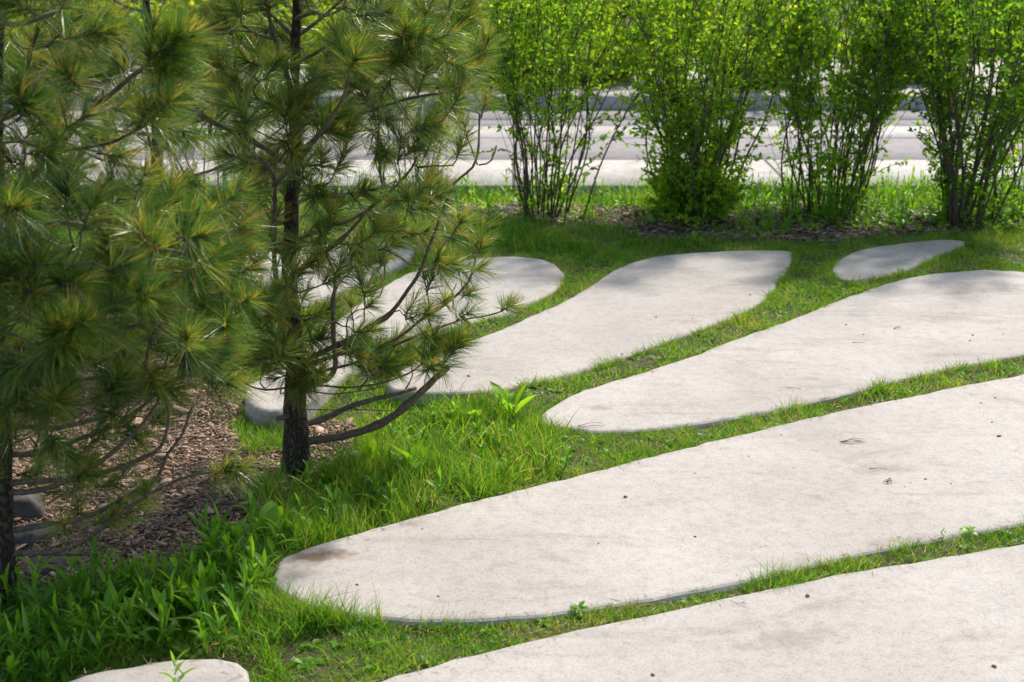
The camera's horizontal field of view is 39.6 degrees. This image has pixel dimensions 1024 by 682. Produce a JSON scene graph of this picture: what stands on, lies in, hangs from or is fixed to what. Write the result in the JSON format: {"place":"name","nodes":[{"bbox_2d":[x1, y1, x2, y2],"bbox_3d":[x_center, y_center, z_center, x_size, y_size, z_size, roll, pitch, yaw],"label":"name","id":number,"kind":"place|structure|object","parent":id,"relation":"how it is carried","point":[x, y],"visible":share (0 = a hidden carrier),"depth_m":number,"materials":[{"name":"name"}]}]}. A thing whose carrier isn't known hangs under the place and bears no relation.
{"place":"outdoors","nodes":[
{"label":"outdoors","id":0,"kind":"place"},
{"bbox_2d":[4,110,998,119],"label":"path","id":1,"kind":"structure","parent":0,"point":[757,114],"depth_m":11.26,"materials":[{"name":"grey concrete"}]},
{"bbox_2d":[0,164,1023,681],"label":"grass","id":2,"kind":"structure","parent":0,"point":[294,616],"depth_m":4.37,"materials":[{"name":"green plant"}]},
{"bbox_2d":[3,138,1021,159],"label":"road","id":3,"kind":"structure","parent":0,"point":[903,148],"depth_m":9.71,"materials":[{"name":"grey asphalt"}]},
{"bbox_2d":[4,126,1020,137],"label":"pavement","id":4,"kind":"structure","parent":0,"point":[896,132],"depth_m":10.39,"materials":[{"name":"concrete"}]},
{"bbox_2d":[2,0,1023,681],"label":"ground","id":5,"kind":"structure","parent":0,"point":[678,230],"depth_m":4.79,"materials":[{"name":"green plant"}]},
{"bbox_2d":[13,493,45,524],"bbox_3d":[-1.426,0.494,4.110,0.148,0.119,0.127,-8,19,-23],"label":"grey rock","id":6,"kind":"object","parent":5,"relation":"on","point":[27,506],"visible":0.38,"depth_m":4.07,"materials":[{"name":"stone"}]},
{"bbox_2d":[4,561,65,626],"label":"lanceleaf weed","id":7,"kind":"object","parent":5,"relation":"on","point":[30,588],"visible":0.72,"depth_m":3.42,"materials":[{"name":"green plant"}]},
{"bbox_2d":[14,521,56,549],"bbox_3d":[-1.329,0.551,3.950,0.110,0.078,0.125,9,19,28],"label":"grey rock","id":8,"kind":"object","parent":5,"relation":"on","point":[30,538],"visible":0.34,"depth_m":3.91,"materials":[{"name":"stone"}]},
{"bbox_2d":[22,557,72,578],"bbox_3d":[-1.233,0.609,3.777,0.138,0.048,0.111,-3,17,-11],"label":"grey rock","id":9,"kind":"object","parent":5,"relation":"on","point":[61,563],"visible":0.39,"depth_m":3.76,"materials":[{"name":"stone"}]},
{"bbox_2d":[6,0,140,41],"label":"bush","id":10,"kind":"object","parent":5,"relation":"on","point":[98,3],"depth_m":14.82,"materials":[{"name":"green plant"}]},
{"bbox_2d":[74,536,135,623],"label":"lanceleaf weed","id":11,"kind":"object","parent":5,"relation":"on","point":[94,580],"visible":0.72,"depth_m":3.53,"materials":[{"name":"green plant"}]},
{"bbox_2d":[0,0,287,613],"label":"pine tree","id":12,"kind":"object","parent":5,"relation":"on","point":[131,296],"visible":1,"depth_m":3.04,"materials":[{"name":"green plant"}]},
{"bbox_2d":[0,489,303,681],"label":"weed undergrowth","id":13,"kind":"object","parent":5,"relation":"on","point":[163,603],"visible":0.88,"depth_m":3.45,"materials":[{"name":"green plant"}]},
{"bbox_2d":[70,659,249,681],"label":"concrete slab","id":14,"kind":"structure","parent":5,"relation":"on","point":[207,670],"depth_m":3.14,"materials":[{"name":"beige concrete"}]},
{"bbox_2d":[158,649,195,681],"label":"lanceleaf weed","id":15,"kind":"object","parent":14,"relation":"on","point":[182,675],"visible":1,"depth_m":3.07,"materials":[{"name":"green plant"}]},
{"bbox_2d":[3,0,370,279],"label":"pine tree","id":16,"kind":"object","parent":5,"relation":"on","point":[202,185],"visible":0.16,"depth_m":5.53,"materials":[{"name":"green plant"}]},
{"bbox_2d":[167,559,223,623],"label":"lanceleaf weed","id":17,"kind":"object","parent":5,"relation":"on","point":[189,591],"visible":0.78,"depth_m":3.48,"materials":[{"name":"green plant"}]},
{"bbox_2d":[146,97,265,209],"bbox_3d":[-1.669,-1.027,7.851,0.757,0.779,0.513,0,17,0],"label":"leafy shrub","id":18,"kind":"object","parent":5,"relation":"on","point":[203,131],"visible":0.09,"depth_m":7.89,"materials":[{"name":"green plant"}]},
{"bbox_2d":[170,0,279,56],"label":"bush","id":19,"kind":"object","parent":5,"relation":"on","point":[194,1],"visible":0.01,"depth_m":14.86,"materials":[{"name":"green plant"}]},
{"bbox_2d":[214,531,243,574],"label":"lanceleaf weed","id":20,"kind":"object","parent":5,"relation":"on","point":[225,539],"visible":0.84,"depth_m":3.65,"materials":[{"name":"green plant"}]},
{"bbox_2d":[234,535,273,594],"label":"lanceleaf weed","id":21,"kind":"object","parent":5,"relation":"on","point":[250,548],"visible":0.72,"depth_m":3.56,"materials":[{"name":"green plant"}]},
{"bbox_2d":[253,500,278,538],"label":"broadleaf weed","id":22,"kind":"object","parent":5,"relation":"on","point":[272,512],"visible":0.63,"depth_m":3.93,"materials":[{"name":"green plant"}]},
{"bbox_2d":[279,519,307,541],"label":"broadleaf weed","id":23,"kind":"object","parent":5,"relation":"on","point":[286,524],"visible":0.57,"depth_m":3.88,"materials":[{"name":"green plant"}]},
{"bbox_2d":[117,0,533,478],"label":"pine tree","id":24,"kind":"object","parent":5,"relation":"on","point":[436,22],"visible":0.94,"depth_m":4.05,"materials":[{"name":"green plant"}]},
{"bbox_2d":[274,0,382,52],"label":"bush","id":25,"kind":"object","parent":5,"relation":"on","point":[326,2],"depth_m":14.97,"materials":[{"name":"green plant"}]},
{"bbox_2d":[247,243,414,318],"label":"concrete slab","id":26,"kind":"structure","parent":5,"relation":"on","point":[400,263],"depth_m":6.52,"materials":[{"name":"grey concrete"}]},
{"bbox_2d":[345,433,381,462],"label":"broadleaf weed","id":27,"kind":"object","parent":5,"relation":"on","point":[369,445],"visible":0.48,"depth_m":4.43,"materials":[{"name":"green plant"}]},
{"bbox_2d":[112,0,640,15],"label":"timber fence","id":28,"kind":"object","parent":5,"relation":"on","point":[286,6],"depth_m":22.44,"materials":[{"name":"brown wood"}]},
{"bbox_2d":[245,257,564,432],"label":"concrete slab","id":29,"kind":"structure","parent":5,"relation":"on","point":[534,278],"depth_m":6.11,"materials":[{"name":"grey concrete"}]},
{"bbox_2d":[346,88,474,210],"bbox_3d":[-0.591,-1.137,8.101,0.785,0.814,0.789,0,17,0],"label":"leafy shrub","id":30,"kind":"object","parent":5,"relation":"on","point":[418,161],"visible":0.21,"depth_m":8.06,"materials":[{"name":"green plant"}]},
{"bbox_2d":[389,440,434,470],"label":"broadleaf weed","id":31,"kind":"object","parent":5,"relation":"on","point":[414,446],"visible":0.6,"depth_m":4.32,"materials":[{"name":"green plant"}]},
{"bbox_2d":[395,0,520,32],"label":"bush","id":32,"kind":"object","parent":5,"relation":"on","point":[451,5],"depth_m":14.62,"materials":[{"name":"green plant"}]},
{"bbox_2d":[462,393,516,427],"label":"broadleaf weed","id":33,"kind":"object","parent":5,"relation":"on","point":[481,401],"visible":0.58,"depth_m":4.70,"materials":[{"name":"green plant"}]},
{"bbox_2d":[3,89,999,109],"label":"kerb","id":34,"kind":"structure","parent":5,"relation":"on","point":[610,99],"depth_m":11.56,"materials":[{"name":"concrete"}]},
{"bbox_2d":[497,206,515,220],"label":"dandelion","id":35,"kind":"object","parent":5,"relation":"on","point":[506,209],"visible":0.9,"depth_m":7.69,"materials":[{"name":"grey plant"}]},
{"bbox_2d":[489,380,536,416],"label":"broadleaf weed","id":36,"kind":"object","parent":5,"relation":"on","point":[520,400],"visible":0.89,"depth_m":4.72,"materials":[{"name":"green plant"}]},
{"bbox_2d":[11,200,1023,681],"bbox_3d":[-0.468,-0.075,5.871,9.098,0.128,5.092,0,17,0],"label":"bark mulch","id":37,"kind":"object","parent":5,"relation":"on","point":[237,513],"visible":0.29,"depth_m":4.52,"materials":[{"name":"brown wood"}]},
{"bbox_2d":[514,0,620,37],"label":"bush","id":38,"kind":"object","parent":5,"relation":"on","point":[613,6],"visible":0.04,"depth_m":15.83,"materials":[{"name":"green plant"}]},
{"bbox_2d":[467,0,703,222],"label":"leafy shrub","id":39,"kind":"object","parent":5,"relation":"on","point":[549,60],"visible":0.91,"depth_m":7.41,"materials":[{"name":"green plant"}]},
{"bbox_2d":[386,250,792,406],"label":"concrete slab","id":40,"kind":"structure","parent":5,"relation":"on","point":[625,309],"depth_m":5.83,"materials":[{"name":"grey concrete"}]},
{"bbox_2d":[272,374,1023,629],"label":"concrete slab","id":41,"kind":"structure","parent":5,"relation":"on","point":[730,505],"depth_m":3.92,"materials":[{"name":"beige concrete"}]},
{"bbox_2d":[569,601,589,614],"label":"seedling weed","id":42,"kind":"object","parent":41,"relation":"on","point":[581,603],"visible":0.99,"depth_m":3.43,"materials":[{"name":"green plant"}]},
{"bbox_2d":[840,437,864,442],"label":"dry twig","id":43,"kind":"object","parent":41,"relation":"on","point":[852,439],"visible":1,"depth_m":4.48,"materials":[{"name":"beige wood"}]},
{"bbox_2d":[962,525,978,536],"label":"seedling weed","id":44,"kind":"object","parent":41,"relation":"on","point":[967,528],"visible":1,"depth_m":3.85,"materials":[{"name":"green plant"}]},
{"bbox_2d":[636,0,720,51],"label":"bush","id":45,"kind":"object","parent":5,"relation":"on","point":[694,19],"visible":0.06,"depth_m":16.71,"materials":[{"name":"green plant"}]},
{"bbox_2d":[382,544,1023,681],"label":"concrete slab","id":46,"kind":"structure","parent":5,"relation":"on","point":[960,618],"depth_m":3.29,"materials":[{"name":"beige concrete"}]},
{"bbox_2d":[591,0,815,230],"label":"leafy shrub","id":47,"kind":"object","parent":5,"relation":"on","point":[697,189],"visible":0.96,"depth_m":7.37,"materials":[{"name":"green plant"}]},
{"bbox_2d":[715,0,809,44],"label":"bush","id":48,"kind":"object","parent":5,"relation":"on","point":[788,7],"visible":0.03,"depth_m":16.04,"materials":[{"name":"green plant"}]},
{"bbox_2d":[542,270,1023,434],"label":"concrete slab","id":49,"kind":"structure","parent":5,"relation":"on","point":[938,319],"depth_m":5.34,"materials":[{"name":"grey concrete"}]},
{"bbox_2d":[754,0,839,216],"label":"leafy shrub","id":50,"kind":"object","parent":5,"relation":"on","point":[807,29],"visible":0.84,"depth_m":7.53,"materials":[{"name":"green plant"}]},
{"bbox_2d":[734,0,953,218],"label":"leafy shrub","id":51,"kind":"object","parent":5,"relation":"on","point":[879,84],"visible":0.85,"depth_m":7.51,"materials":[{"name":"green plant"}]},
{"bbox_2d":[833,240,964,281],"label":"concrete slab","id":52,"kind":"structure","parent":5,"relation":"on","point":[870,262],"depth_m":6.81,"materials":[{"name":"grey concrete"}]},
{"bbox_2d":[866,0,974,33],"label":"bush","id":53,"kind":"object","parent":5,"relation":"on","point":[934,12],"visible":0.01,"depth_m":15.91,"materials":[{"name":"green plant"}]},
{"bbox_2d":[868,0,1023,234],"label":"leafy shrub","id":54,"kind":"object","parent":5,"relation":"on","point":[957,189],"visible":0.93,"depth_m":7.27,"materials":[{"name":"green plant"}]},
{"bbox_2d":[962,0,1023,222],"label":"leafy shrub","id":55,"kind":"object","parent":5,"relation":"on","point":[1014,160],"visible":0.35,"depth_m":7.51,"materials":[{"name":"green plant"}]},
{"bbox_2d":[970,0,1023,57],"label":"bush","id":56,"kind":"object","parent":5,"relation":"on","point":[984,48],"visible":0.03,"depth_m":15.99,"materials":[{"name":"green plant"}]},
{"bbox_2d":[5,160,1023,201],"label":"pavement","id":57,"kind":"structure","parent":0,"point":[613,171],"depth_m":8.85,"materials":[{"name":"concrete"}]},
{"bbox_2d":[5,120,1023,125],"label":"path","id":58,"kind":"structure","parent":0,"point":[625,122],"depth_m":10.85,"materials":[{"name":"grey concrete"}]},
{"bbox_2d":[47,58,1023,88],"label":"pavement","id":59,"kind":"structure","parent":0,"point":[616,86],"depth_m":12.62,"materials":[{"name":"concrete"}]},
{"bbox_2d":[3,3,90,86],"bbox_3d":[-4.164,-2.508,12.063,1.568,0.879,1.138,-13,21,-37],"label":"bush","id":60,"kind":"object","parent":59,"relation":"on","point":[19,37],"visible":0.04,"depth_m":11.91,"materials":[{"name":"green plant"}]},
{"bbox_2d":[14,0,174,83],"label":"bush","id":61,"kind":"object","parent":59,"relation":"on","point":[107,73],"visible":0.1,"depth_m":12.47,"materials":[{"name":"green plant"}]},
{"bbox_2d":[117,0,254,83],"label":"bush","id":62,"kind":"object","parent":59,"relation":"on","point":[139,17],"visible":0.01,"depth_m":12.25,"materials":[{"name":"green plant"}]},
{"bbox_2d":[247,0,419,88],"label":"bush","id":63,"kind":"object","parent":59,"relation":"on","point":[317,30],"visible":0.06,"depth_m":11.86,"materials":[{"name":"green plant"}]},
{"bbox_2d":[399,27,558,85],"bbox_3d":[-0.310,-2.501,12.505,1.521,0.610,1.520,0,17,0],"label":"bush","id":64,"kind":"object","parent":59,"relation":"on","point":[440,57],"visible":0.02,"depth_m":12.22,"materials":[{"name":"green plant"}]},
{"bbox_2d":[452,26,601,88],"bbox_3d":[0.116,-2.426,12.186,1.439,0.642,1.344,0,17,0],"label":"bush","id":65,"kind":"object","parent":59,"relation":"on","point":[540,67],"visible":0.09,"depth_m":12.04,"materials":[{"name":"green plant"}]},
{"bbox_2d":[536,23,682,86],"bbox_3d":[0.745,-2.517,12.456,1.374,0.651,1.557,13,21,36],"label":"bush","id":66,"kind":"object","parent":59,"relation":"on","point":[624,75],"visible":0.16,"depth_m":12.25,"materials":[{"name":"green plant"}]},
{"bbox_2d":[673,23,844,88],"bbox_3d":[2.142,-2.412,12.155,1.544,0.634,1.683,0,17,0],"label":"bush","id":67,"kind":"object","parent":59,"relation":"on","point":[765,80],"visible":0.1,"depth_m":11.94,"materials":[{"name":"green plant"}]},
{"bbox_2d":[839,26,982,83],"bbox_3d":[3.522,-2.544,12.595,1.473,0.630,1.305,0,17,0],"label":"bush","id":68,"kind":"object","parent":59,"relation":"on","point":[906,73],"visible":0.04,"depth_m":12.39,"materials":[{"name":"green plant"}]},
{"bbox_2d":[579,422,598,426],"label":"dry twig","id":69,"kind":"object","parent":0,"point":[589,425],"visible":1,"depth_m":4.62,"materials":[{"name":"beige wood"}]}
]}

